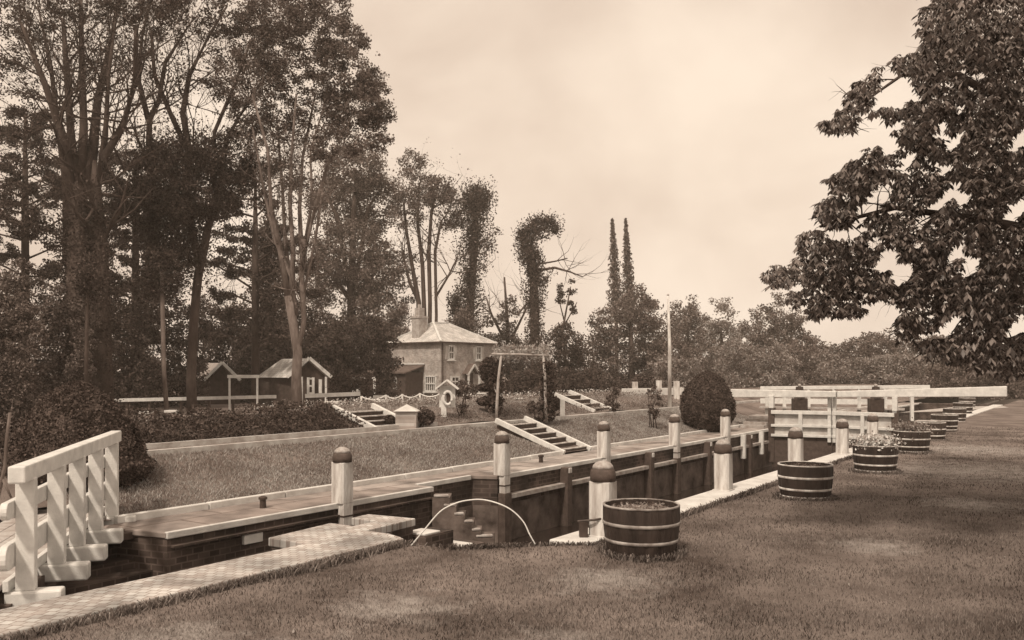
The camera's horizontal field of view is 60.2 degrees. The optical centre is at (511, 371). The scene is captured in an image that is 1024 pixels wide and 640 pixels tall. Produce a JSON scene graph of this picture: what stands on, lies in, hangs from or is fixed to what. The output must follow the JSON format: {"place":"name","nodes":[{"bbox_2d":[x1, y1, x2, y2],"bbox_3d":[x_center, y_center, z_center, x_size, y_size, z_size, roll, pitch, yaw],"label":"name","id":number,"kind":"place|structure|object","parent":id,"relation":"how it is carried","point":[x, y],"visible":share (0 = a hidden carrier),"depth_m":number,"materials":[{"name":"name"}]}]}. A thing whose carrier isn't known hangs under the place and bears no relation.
{"place":"outdoors","nodes":[
{"label":"outdoors","id":0,"kind":"place"},
{"bbox_2d":[0,470,46,507],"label":"ground by footbridge","id":1,"kind":"structure","parent":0,"point":[4,496],"depth_m":11.80,"materials":[{"name":"green plant"}]},
{"bbox_2d":[0,397,806,469],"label":"path","id":2,"kind":"structure","parent":0,"point":[232,445],"depth_m":17.73,"materials":[{"name":"beige concrete"}]},
{"bbox_2d":[0,376,912,449],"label":"garden ground","id":3,"kind":"structure","parent":0,"point":[224,407],"depth_m":26.43,"materials":[{"name":"brown plant"}]},
{"bbox_2d":[0,412,11,497],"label":"bare stem","id":4,"kind":"object","parent":3,"relation":"on","point":[2,479],"visible":1,"depth_m":9.49,"materials":[{"name":"brown plant"}]},
{"bbox_2d":[0,263,50,420],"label":"undergrowth","id":5,"kind":"object","parent":3,"relation":"on","point":[17,379],"visible":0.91,"depth_m":26.49,"materials":[{"name":"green plant"}]},
{"bbox_2d":[0,256,105,414],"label":"undergrowth","id":6,"kind":"object","parent":3,"relation":"on","point":[56,327],"visible":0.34,"depth_m":29.73,"materials":[{"name":"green plant"}]},
{"bbox_2d":[0,75,142,357],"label":"cedar","id":7,"kind":"object","parent":3,"relation":"on","point":[43,270],"visible":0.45,"depth_m":39.76,"materials":[{"name":"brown plant"}]},
{"bbox_2d":[0,380,157,499],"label":"topiary bush","id":8,"kind":"object","parent":3,"relation":"on","point":[68,413],"visible":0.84,"depth_m":12.73,"materials":[{"name":"green plant"}]},
{"bbox_2d":[67,251,107,382],"bbox_3d":[-13.906,-1.487,28.967,1.193,5.046,1.252,0,0,0],"label":"slender tree","id":9,"kind":"object","parent":3,"relation":"on","point":[82,285],"visible":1,"depth_m":28.94,"materials":[{"name":"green plant"}]},
{"bbox_2d":[44,271,172,413],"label":"undergrowth","id":10,"kind":"object","parent":3,"relation":"on","point":[141,366],"visible":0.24,"depth_m":39.83,"materials":[{"name":"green plant"}]},
{"bbox_2d":[0,0,231,406],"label":"multi stemmed tree","id":11,"kind":"object","parent":3,"relation":"on","point":[85,226],"visible":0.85,"depth_m":30.66,"materials":[{"name":"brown plant"}]},
{"bbox_2d":[48,121,230,408],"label":"cedar","id":12,"kind":"object","parent":3,"relation":"on","point":[126,246],"visible":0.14,"depth_m":45.71,"materials":[{"name":"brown plant"}]},
{"bbox_2d":[134,245,187,409],"bbox_3d":[-12.652,-1.470,32.041,1.751,6.243,1.696,0,0,0],"label":"slender tree","id":13,"kind":"object","parent":3,"relation":"on","point":[161,282],"visible":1,"depth_m":31.92,"materials":[{"name":"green plant"}]},
{"bbox_2d":[116,289,212,407],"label":"undergrowth","id":14,"kind":"object","parent":3,"relation":"on","point":[176,376],"visible":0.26,"depth_m":51.48,"materials":[{"name":"green plant"}]},
{"bbox_2d":[0,401,365,453],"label":"ground cover","id":15,"kind":"object","parent":3,"relation":"on","point":[301,417],"visible":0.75,"depth_m":17.69,"materials":[{"name":"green plant"}]},
{"bbox_2d":[114,395,275,415],"bbox_3d":[-13.416,1.469,37.286,6.812,0.963,0.173,0,0,-4],"label":"rail fence","id":16,"kind":"object","parent":3,"relation":"on","point":[179,399],"visible":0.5,"depth_m":37.24,"materials":[{"name":"white paint"}]},
{"bbox_2d":[48,0,359,412],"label":"ivy clad tree","id":17,"kind":"object","parent":3,"relation":"on","point":[185,210],"visible":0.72,"depth_m":33.51,"materials":[{"name":"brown plant"}]},
{"bbox_2d":[178,362,240,403],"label":"garden shed","id":18,"kind":"structure","parent":3,"relation":"on","point":[218,379],"depth_m":56.13,"materials":[{"name":"white paint"}]},
{"bbox_2d":[182,287,289,403],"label":"undergrowth","id":19,"kind":"object","parent":3,"relation":"on","point":[244,386],"visible":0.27,"depth_m":57.77,"materials":[{"name":"green plant"}]},
{"bbox_2d":[227,375,258,411],"bbox_3d":[-11.106,0.950,36.500,1.304,1.639,0.100,0,0,0],"label":"goal frame","id":20,"kind":"object","parent":3,"relation":"on","point":[229,377],"visible":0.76,"depth_m":36.47,"materials":[{"name":"white paint"}]},
{"bbox_2d":[166,148,364,406],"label":"cedar","id":21,"kind":"object","parent":3,"relation":"on","point":[231,273],"visible":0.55,"depth_m":49.78,"materials":[{"name":"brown plant"}]},
{"bbox_2d":[229,214,303,402],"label":"dark conifer","id":22,"kind":"object","parent":3,"relation":"on","point":[267,354],"visible":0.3,"depth_m":57.13,"materials":[{"name":"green plant"}]},
{"bbox_2d":[223,300,342,399],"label":"undergrowth","id":23,"kind":"object","parent":3,"relation":"on","point":[309,354],"visible":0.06,"depth_m":60.96,"materials":[{"name":"green plant"}]},
{"bbox_2d":[260,357,331,405],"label":"garden shed","id":24,"kind":"structure","parent":3,"relation":"on","point":[275,378],"depth_m":50.26,"materials":[{"name":"white wood"}]},
{"bbox_2d":[205,0,413,408],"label":"forked tree","id":25,"kind":"object","parent":3,"relation":"on","point":[340,131],"visible":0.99,"depth_m":32.36,"materials":[{"name":"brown plant"}]},
{"bbox_2d":[305,392,359,406],"bbox_3d":[-7.822,1.296,38.536,2.417,0.811,0.178,0,0,-25],"label":"rail fence","id":26,"kind":"object","parent":3,"relation":"on","point":[327,395],"visible":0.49,"depth_m":38.44,"materials":[{"name":"white paint"}]},
{"bbox_2d":[291,139,408,371],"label":"lime tree","id":27,"kind":"object","parent":3,"relation":"on","point":[370,290],"visible":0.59,"depth_m":73.50,"materials":[{"name":"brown plant"}]},
{"bbox_2d":[308,312,404,399],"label":"undergrowth","id":28,"kind":"object","parent":3,"relation":"on","point":[370,356],"visible":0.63,"depth_m":59.28,"materials":[{"name":"green plant"}]},
{"bbox_2d":[326,367,391,404],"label":"garden bush","id":29,"kind":"object","parent":3,"relation":"on","point":[360,380],"visible":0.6,"depth_m":43.17,"materials":[{"name":"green plant"}]},
{"bbox_2d":[332,403,394,426],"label":"garden stairs","id":30,"kind":"structure","parent":3,"relation":"on","point":[373,418],"depth_m":20.93,"materials":[{"name":"white paint"}]},
{"bbox_2d":[395,404,419,428],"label":"capped pillar","id":31,"kind":"structure","parent":3,"relation":"on","point":[406,415],"depth_m":20.70,"materials":[{"name":"stone"}]},
{"bbox_2d":[350,304,497,398],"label":"cottage","id":32,"kind":"structure","parent":3,"relation":"on","point":[434,354],"depth_m":67.53,"materials":[{"name":"brick"}]},
{"bbox_2d":[381,139,497,350],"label":"tall thin tree","id":33,"kind":"object","parent":3,"relation":"on","point":[446,195],"visible":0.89,"depth_m":73.54,"materials":[{"name":"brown plant"}]},
{"bbox_2d":[435,380,458,416],"bbox_3d":[-1.700,0.807,23.140,0.622,1.204,0.340,0,0,0],"label":"lifebuoy stand","id":34,"kind":"object","parent":3,"relation":"on","point":[446,396],"visible":0.96,"depth_m":23.14,"materials":[{"name":"white paint"}]},
{"bbox_2d":[244,387,680,409],"bbox_3d":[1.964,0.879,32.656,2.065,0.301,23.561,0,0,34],"label":"flower bed","id":35,"kind":"object","parent":3,"relation":"on","point":[412,402],"visible":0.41,"depth_m":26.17,"materials":[{"name":"green plant"}]},
{"bbox_2d":[455,379,471,416],"bbox_3d":[-1.337,0.718,23.636,0.558,1.059,0.476,0,0,42],"label":"rose bush","id":36,"kind":"object","parent":3,"relation":"on","point":[464,406],"visible":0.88,"depth_m":23.62,"materials":[{"name":"green plant"}]},
{"bbox_2d":[446,173,503,335],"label":"ivy-covered tree","id":37,"kind":"object","parent":3,"relation":"on","point":[477,204],"visible":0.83,"depth_m":75.58,"materials":[{"name":"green plant"}]},
{"bbox_2d":[475,356,503,411],"bbox_3d":[-0.636,0.393,25.201,0.834,1.724,0.858,0,0,0],"label":"tiered topiary","id":38,"kind":"object","parent":3,"relation":"on","point":[483,401],"visible":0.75,"depth_m":25.04,"materials":[{"name":"green plant"}]},
{"bbox_2d":[438,267,563,377],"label":"spindly tree","id":39,"kind":"object","parent":3,"relation":"on","point":[508,336],"visible":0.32,"depth_m":83.44,"materials":[{"name":"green plant"}]},
{"bbox_2d":[484,340,561,422],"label":"rose arch","id":40,"kind":"structure","parent":3,"relation":"on","point":[546,380],"depth_m":24.51,"materials":[{"name":"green plant"}]},
{"bbox_2d":[499,369,561,398],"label":"garden bush","id":41,"kind":"object","parent":3,"relation":"on","point":[526,383],"visible":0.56,"depth_m":44.45,"materials":[{"name":"green plant"}]},
{"bbox_2d":[482,208,616,378],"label":"ivy-covered tree","id":42,"kind":"object","parent":3,"relation":"on","point":[528,234],"visible":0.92,"depth_m":71.70,"materials":[{"name":"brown plant"}]},
{"bbox_2d":[433,397,676,423],"bbox_3d":[2.136,1.140,28.634,0.604,0.422,16.019,0,0,34],"label":"flower bed","id":43,"kind":"object","parent":3,"relation":"on","point":[573,407],"visible":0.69,"depth_m":26.03,"materials":[{"name":"green plant"}]},
{"bbox_2d":[526,320,606,394],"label":"broad tree","id":44,"kind":"object","parent":3,"relation":"on","point":[572,351],"visible":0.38,"depth_m":65.30,"materials":[{"name":"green plant"}]},
{"bbox_2d":[555,366,606,393],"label":"garden bush","id":45,"kind":"object","parent":3,"relation":"on","point":[569,382],"visible":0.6,"depth_m":49.06,"materials":[{"name":"green plant"}]},
{"bbox_2d":[553,390,611,411],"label":"garden stairs","id":46,"kind":"structure","parent":3,"relation":"on","point":[573,398],"depth_m":29.96,"materials":[{"name":"white paint"}]},
{"bbox_2d":[603,385,624,411],"bbox_3d":[3.327,0.896,28.944,0.615,0.931,0.738,0,0,-12],"label":"rose bush","id":47,"kind":"object","parent":3,"relation":"on","point":[610,401],"visible":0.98,"depth_m":28.89,"materials":[{"name":"green plant"}]},
{"bbox_2d":[604,218,629,370],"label":"poplar","id":48,"kind":"object","parent":3,"relation":"on","point":[616,292],"visible":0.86,"depth_m":104.78,"materials":[{"name":"green plant"}]},
{"bbox_2d":[582,374,672,392],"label":"garden bush","id":49,"kind":"object","parent":3,"relation":"on","point":[643,381],"visible":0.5,"depth_m":46.13,"materials":[{"name":"green plant"}]},
{"bbox_2d":[619,218,638,342],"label":"poplar","id":50,"kind":"object","parent":3,"relation":"on","point":[627,270],"visible":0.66,"depth_m":107.79,"materials":[{"name":"green plant"}]},
{"bbox_2d":[569,283,692,385],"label":"cedar tree","id":51,"kind":"object","parent":3,"relation":"on","point":[633,362],"visible":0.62,"depth_m":76.56,"materials":[{"name":"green plant"}]},
{"bbox_2d":[622,381,683,399],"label":"garden wall","id":52,"kind":"structure","parent":3,"relation":"on","point":[677,390],"depth_m":36.49,"materials":[{"name":"white paint"}]},
{"bbox_2d":[647,354,706,387],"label":"shrubbery","id":53,"kind":"object","parent":3,"relation":"on","point":[688,369],"visible":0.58,"depth_m":63.28,"materials":[{"name":"green plant"}]},
{"bbox_2d":[642,294,725,380],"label":"broad tree","id":54,"kind":"object","parent":3,"relation":"on","point":[687,328],"visible":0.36,"depth_m":97.96,"materials":[{"name":"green plant"}]},
{"bbox_2d":[692,297,762,383],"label":"broad tree","id":55,"kind":"object","parent":3,"relation":"on","point":[719,326],"visible":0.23,"depth_m":108.78,"materials":[{"name":"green plant"}]},
{"bbox_2d":[712,336,805,388],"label":"shrubbery","id":56,"kind":"object","parent":3,"relation":"on","point":[756,377],"visible":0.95,"depth_m":69.33,"materials":[{"name":"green plant"}]},
{"bbox_2d":[737,292,820,386],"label":"broad tree","id":57,"kind":"object","parent":3,"relation":"on","point":[777,329],"visible":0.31,"depth_m":93.78,"materials":[{"name":"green plant"}]},
{"bbox_2d":[766,332,895,384],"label":"shrubbery","id":58,"kind":"object","parent":3,"relation":"on","point":[847,348],"visible":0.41,"depth_m":83.72,"materials":[{"name":"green plant"}]},
{"bbox_2d":[808,349,940,384],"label":"shrubbery","id":59,"kind":"object","parent":3,"relation":"on","point":[826,360],"visible":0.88,"depth_m":71.68,"materials":[{"name":"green plant"}]},
{"bbox_2d":[856,327,957,377],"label":"shrubbery","id":60,"kind":"object","parent":3,"relation":"on","point":[899,348],"visible":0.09,"depth_m":94.90,"materials":[{"name":"green plant"}]},
{"bbox_2d":[66,394,925,520],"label":"grass bank","id":61,"kind":"structure","parent":0,"point":[746,409],"depth_m":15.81,"materials":[{"name":"green plant"}]},
{"bbox_2d":[494,416,591,454],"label":"garden stairs","id":62,"kind":"structure","parent":61,"relation":"on","point":[540,435],"depth_m":22.45,"materials":[{"name":"white paint"}]},
{"bbox_2d":[646,386,663,427],"bbox_3d":[4.473,1.091,27.583,0.572,1.343,1.052,0,0,22],"label":"rose bush","id":63,"kind":"object","parent":61,"relation":"on","point":[653,411],"visible":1,"depth_m":27.42,"materials":[{"name":"green plant"}]},
{"bbox_2d":[679,370,736,431],"bbox_3d":[6.559,0.980,29.575,1.934,2.071,1.915,0,0,0],"label":"topiary bush","id":64,"kind":"object","parent":61,"relation":"on","point":[706,398],"visible":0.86,"depth_m":29.00,"materials":[{"name":"green plant"}]},
{"bbox_2d":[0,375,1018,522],"bbox_3d":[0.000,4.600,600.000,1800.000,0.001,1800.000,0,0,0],"label":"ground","id":65,"kind":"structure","parent":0,"point":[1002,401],"depth_m":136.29,"materials":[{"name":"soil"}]},
{"bbox_2d":[103,402,918,575],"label":"lock wall","id":66,"kind":"structure","parent":0,"point":[551,491],"depth_m":16.96,"materials":[{"name":"wood"}]},
{"bbox_2d":[331,447,353,524],"bbox_3d":[-2.593,1.744,13.492,0.300,1.192,0.300,0,0,34],"label":"mooring post","id":67,"kind":"object","parent":66,"relation":"on","point":[342,479],"visible":0.92,"depth_m":13.39,"materials":[{"name":"white paint"}]},
{"bbox_2d":[432,493,494,545],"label":"water steps","id":68,"kind":"structure","parent":66,"relation":"attached to","point":[460,524],"depth_m":15.21,"materials":[{"name":"stone"}]},
{"bbox_2d":[494,431,510,493],"bbox_3d":[-0.194,1.744,17.085,0.300,1.192,0.300,0,0,34],"label":"mooring post","id":69,"kind":"object","parent":66,"relation":"on","point":[501,455],"visible":1,"depth_m":16.98,"materials":[{"name":"white paint"}]},
{"bbox_2d":[597,421,610,462],"bbox_3d":[2.139,1.744,20.578,0.300,1.192,0.300,0,0,34],"label":"mooring post","id":70,"kind":"object","parent":66,"relation":"on","point":[603,441],"visible":0.88,"depth_m":20.47,"materials":[{"name":"white paint"}]},
{"bbox_2d":[669,414,680,457],"bbox_3d":[4.416,1.744,23.987,0.300,1.192,0.300,0,0,33],"label":"mooring post","id":71,"kind":"object","parent":66,"relation":"on","point":[674,430],"visible":1,"depth_m":23.88,"materials":[{"name":"white paint"}]},
{"bbox_2d":[720,409,730,442],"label":"mooring post","id":72,"kind":"object","parent":66,"relation":"on","point":[725,424],"visible":0.84,"depth_m":27.13,"materials":[{"name":"white paint"}]},
{"bbox_2d":[731,389,836,466],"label":"lock gate","id":73,"kind":"structure","parent":66,"relation":"attached to","point":[815,427],"depth_m":30.33,"materials":[{"name":"white paint"}]},
{"bbox_2d":[791,384,807,410],"bbox_3d":[10.553,0.960,32.400,0.520,1.040,0.400,0,0,0],"label":"paddle gear","id":74,"kind":"object","parent":73,"relation":"on","point":[799,403],"visible":0.77,"depth_m":32.25,"materials":[{"name":"metal"}]},
{"bbox_2d":[759,385,929,420],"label":"gate walkway","id":75,"kind":"structure","parent":66,"relation":"on","point":[858,401],"depth_m":33.23,"materials":[{"name":"white paint"}]},
{"bbox_2d":[867,384,883,411],"bbox_3d":[13.353,0.960,32.400,0.520,1.040,0.400,0,0,0],"label":"paddle gear","id":76,"kind":"object","parent":75,"relation":"on","point":[875,404],"visible":0.89,"depth_m":32.25,"materials":[{"name":"metal"}]},
{"bbox_2d":[0,0,1023,373],"label":"sky","id":77,"kind":"structure","parent":0,"point":[691,123],"materials":[{"name":"beige"}]},
{"bbox_2d":[14,399,1023,639],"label":"lawn","id":78,"kind":"structure","parent":0,"point":[1012,415],"depth_m":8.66,"materials":[{"name":"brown plant"}]},
{"bbox_2d":[411,499,535,545],"bbox_3d":[-0.446,1.758,10.300,1.463,0.537,0.117,0,0,0],"label":"hoop rail","id":79,"kind":"object","parent":78,"relation":"on","point":[472,500],"visible":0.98,"depth_m":10.29,"materials":[{"name":"white metal"}]},
{"bbox_2d":[0,438,949,639],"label":"grass tufts","id":80,"kind":"object","parent":78,"relation":"on","point":[319,564],"visible":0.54,"depth_m":9.47,"materials":[{"name":"plant"}]},
{"bbox_2d":[602,498,680,556],"bbox_3d":[1.450,1.752,9.900,0.868,0.557,0.868,0,0,0],"label":"barrel tub","id":81,"kind":"object","parent":78,"relation":"on","point":[642,526],"visible":0.99,"depth_m":9.56,"materials":[{"name":"wood"}]},
{"bbox_2d":[777,461,833,499],"bbox_3d":[4.716,1.750,14.200,0.868,0.560,0.868,0,0,16],"label":"barrel tub","id":82,"kind":"object","parent":78,"relation":"on","point":[808,479],"visible":0.99,"depth_m":13.86,"materials":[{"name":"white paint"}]},
{"bbox_2d":[852,443,898,472],"bbox_3d":[7.365,1.750,17.900,0.868,0.560,0.868,0,0,31],"label":"barrel tub","id":83,"kind":"object","parent":78,"relation":"on","point":[873,458],"visible":0.87,"depth_m":17.55,"materials":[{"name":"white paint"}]},
{"bbox_2d":[838,430,912,450],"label":"tub plants","id":84,"kind":"object","parent":83,"relation":"in","point":[878,440],"visible":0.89,"depth_m":17.76,"materials":[{"name":"white plant"}]},
{"bbox_2d":[759,0,1023,384],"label":"chestnut tree","id":85,"kind":"object","parent":78,"relation":"on","point":[982,305],"visible":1,"depth_m":10.15,"materials":[{"name":"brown plant"}]},
{"bbox_2d":[893,429,930,452],"bbox_3d":[10.053,1.750,22.200,0.868,0.560,0.868,0,0,-43],"label":"barrel tub","id":86,"kind":"object","parent":78,"relation":"on","point":[920,442],"visible":0.73,"depth_m":21.84,"materials":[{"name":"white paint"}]},
{"bbox_2d":[887,417,941,434],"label":"tub plants","id":87,"kind":"object","parent":86,"relation":"in","point":[914,427],"visible":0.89,"depth_m":22.05,"materials":[{"name":"green plant"}]},
{"bbox_2d":[914,421,945,439],"bbox_3d":[12.313,1.750,26.000,0.868,0.560,0.868,0,0,-28],"label":"barrel tub","id":88,"kind":"object","parent":78,"relation":"on","point":[939,433],"visible":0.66,"depth_m":25.62,"materials":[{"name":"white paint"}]},
{"bbox_2d":[931,414,958,430],"bbox_3d":[14.945,1.750,30.500,0.868,0.560,0.868,0,0,-12],"label":"barrel tub","id":89,"kind":"object","parent":78,"relation":"on","point":[951,420],"visible":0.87,"depth_m":30.12,"materials":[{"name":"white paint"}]},
{"bbox_2d":[902,363,1023,400],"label":"shrubbery","id":90,"kind":"object","parent":78,"relation":"on","point":[1015,391],"visible":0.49,"depth_m":65.12,"materials":[{"name":"green plant"}]},
{"bbox_2d":[495,448,832,545],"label":"lock water","id":91,"kind":"structure","parent":0,"point":[546,535],"depth_m":22.80,"materials":[{"name":"liquid"}]},
{"bbox_2d":[0,531,152,594],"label":"recess wall","id":92,"kind":"structure","parent":91,"relation":"in","point":[112,569],"depth_m":10.84,"materials":[{"name":"brick"}]},
{"bbox_2d":[0,431,135,608],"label":"footbridge","id":93,"kind":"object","parent":92,"relation":"on","point":[43,553],"visible":0.97,"depth_m":8.82,"materials":[{"name":"white paint"}]},
{"bbox_2d":[0,514,414,638],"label":"quay wall","id":94,"kind":"structure","parent":91,"relation":"in","point":[300,547],"depth_m":8.70,"materials":[{"name":"stone"}]},
{"bbox_2d":[413,527,484,547],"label":"stone steps","id":95,"kind":"structure","parent":91,"relation":"in","point":[434,535],"depth_m":12.06,"materials":[{"name":"stone"}]},
{"bbox_2d":[919,403,994,419],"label":"end wall","id":96,"kind":"structure","parent":91,"relation":"in","point":[925,415],"depth_m":55.68,"materials":[{"name":"brick"}]},
{"bbox_2d":[454,389,891,424],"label":"garden path","id":97,"kind":"structure","parent":0,"point":[593,413],"depth_m":27.72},
{"bbox_2d":[667,294,671,406],"bbox_3d":[5.927,-0.803,33.300,0.181,4.270,0.150,0,0,0],"label":"flagpole","id":98,"kind":"object","parent":97,"relation":"on","point":[669,364],"visible":0.95,"depth_m":33.25,"materials":[{"name":"white paint"}]},
{"bbox_2d":[740,414,767,427],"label":"brick steps","id":99,"kind":"structure","parent":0,"point":[756,421],"depth_m":31.72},
{"bbox_2d":[549,405,1002,544],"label":"lock wall","id":100,"kind":"structure","parent":0,"point":[704,498],"depth_m":14.51,"materials":[{"name":"concrete"}]},
{"bbox_2d":[588,461,616,538],"bbox_3d":[1.102,1.586,10.688,0.315,1.019,0.315,0,0,34],"label":"mooring post","id":101,"kind":"object","parent":100,"relation":"on","point":[602,485],"visible":0.71,"depth_m":10.58,"materials":[{"name":"white paint"}]},
{"bbox_2d":[712,439,734,491],"bbox_3d":[3.548,1.612,14.826,0.300,0.952,0.300,-1,0,32],"label":"mooring post","id":102,"kind":"object","parent":100,"relation":"on","point":[723,467],"visible":0.87,"depth_m":14.72,"materials":[{"name":"white paint"}]},
{"bbox_2d":[788,427,802,460],"bbox_3d":[5.821,1.612,18.119,0.300,0.952,0.300,0,0,35],"label":"mooring post","id":103,"kind":"object","parent":100,"relation":"on","point":[795,443],"visible":0.72,"depth_m":18.01,"materials":[{"name":"white paint"}]},
{"bbox_2d":[834,419,849,454],"bbox_3d":[7.991,1.612,21.359,0.300,0.952,0.300,0,0,34],"label":"mooring post","id":104,"kind":"object","parent":100,"relation":"on","point":[842,434],"visible":0.86,"depth_m":21.26,"materials":[{"name":"white paint"}]},
{"bbox_2d":[867,413,878,436],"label":"mooring post","id":105,"kind":"object","parent":100,"relation":"on","point":[872,421],"visible":0.68,"depth_m":24.08,"materials":[{"name":"white paint"}]},
{"bbox_2d":[832,386,1006,452],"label":"lock gate","id":106,"kind":"structure","parent":100,"relation":"attached to","point":[857,422],"depth_m":28.63,"materials":[{"name":"white paint"}]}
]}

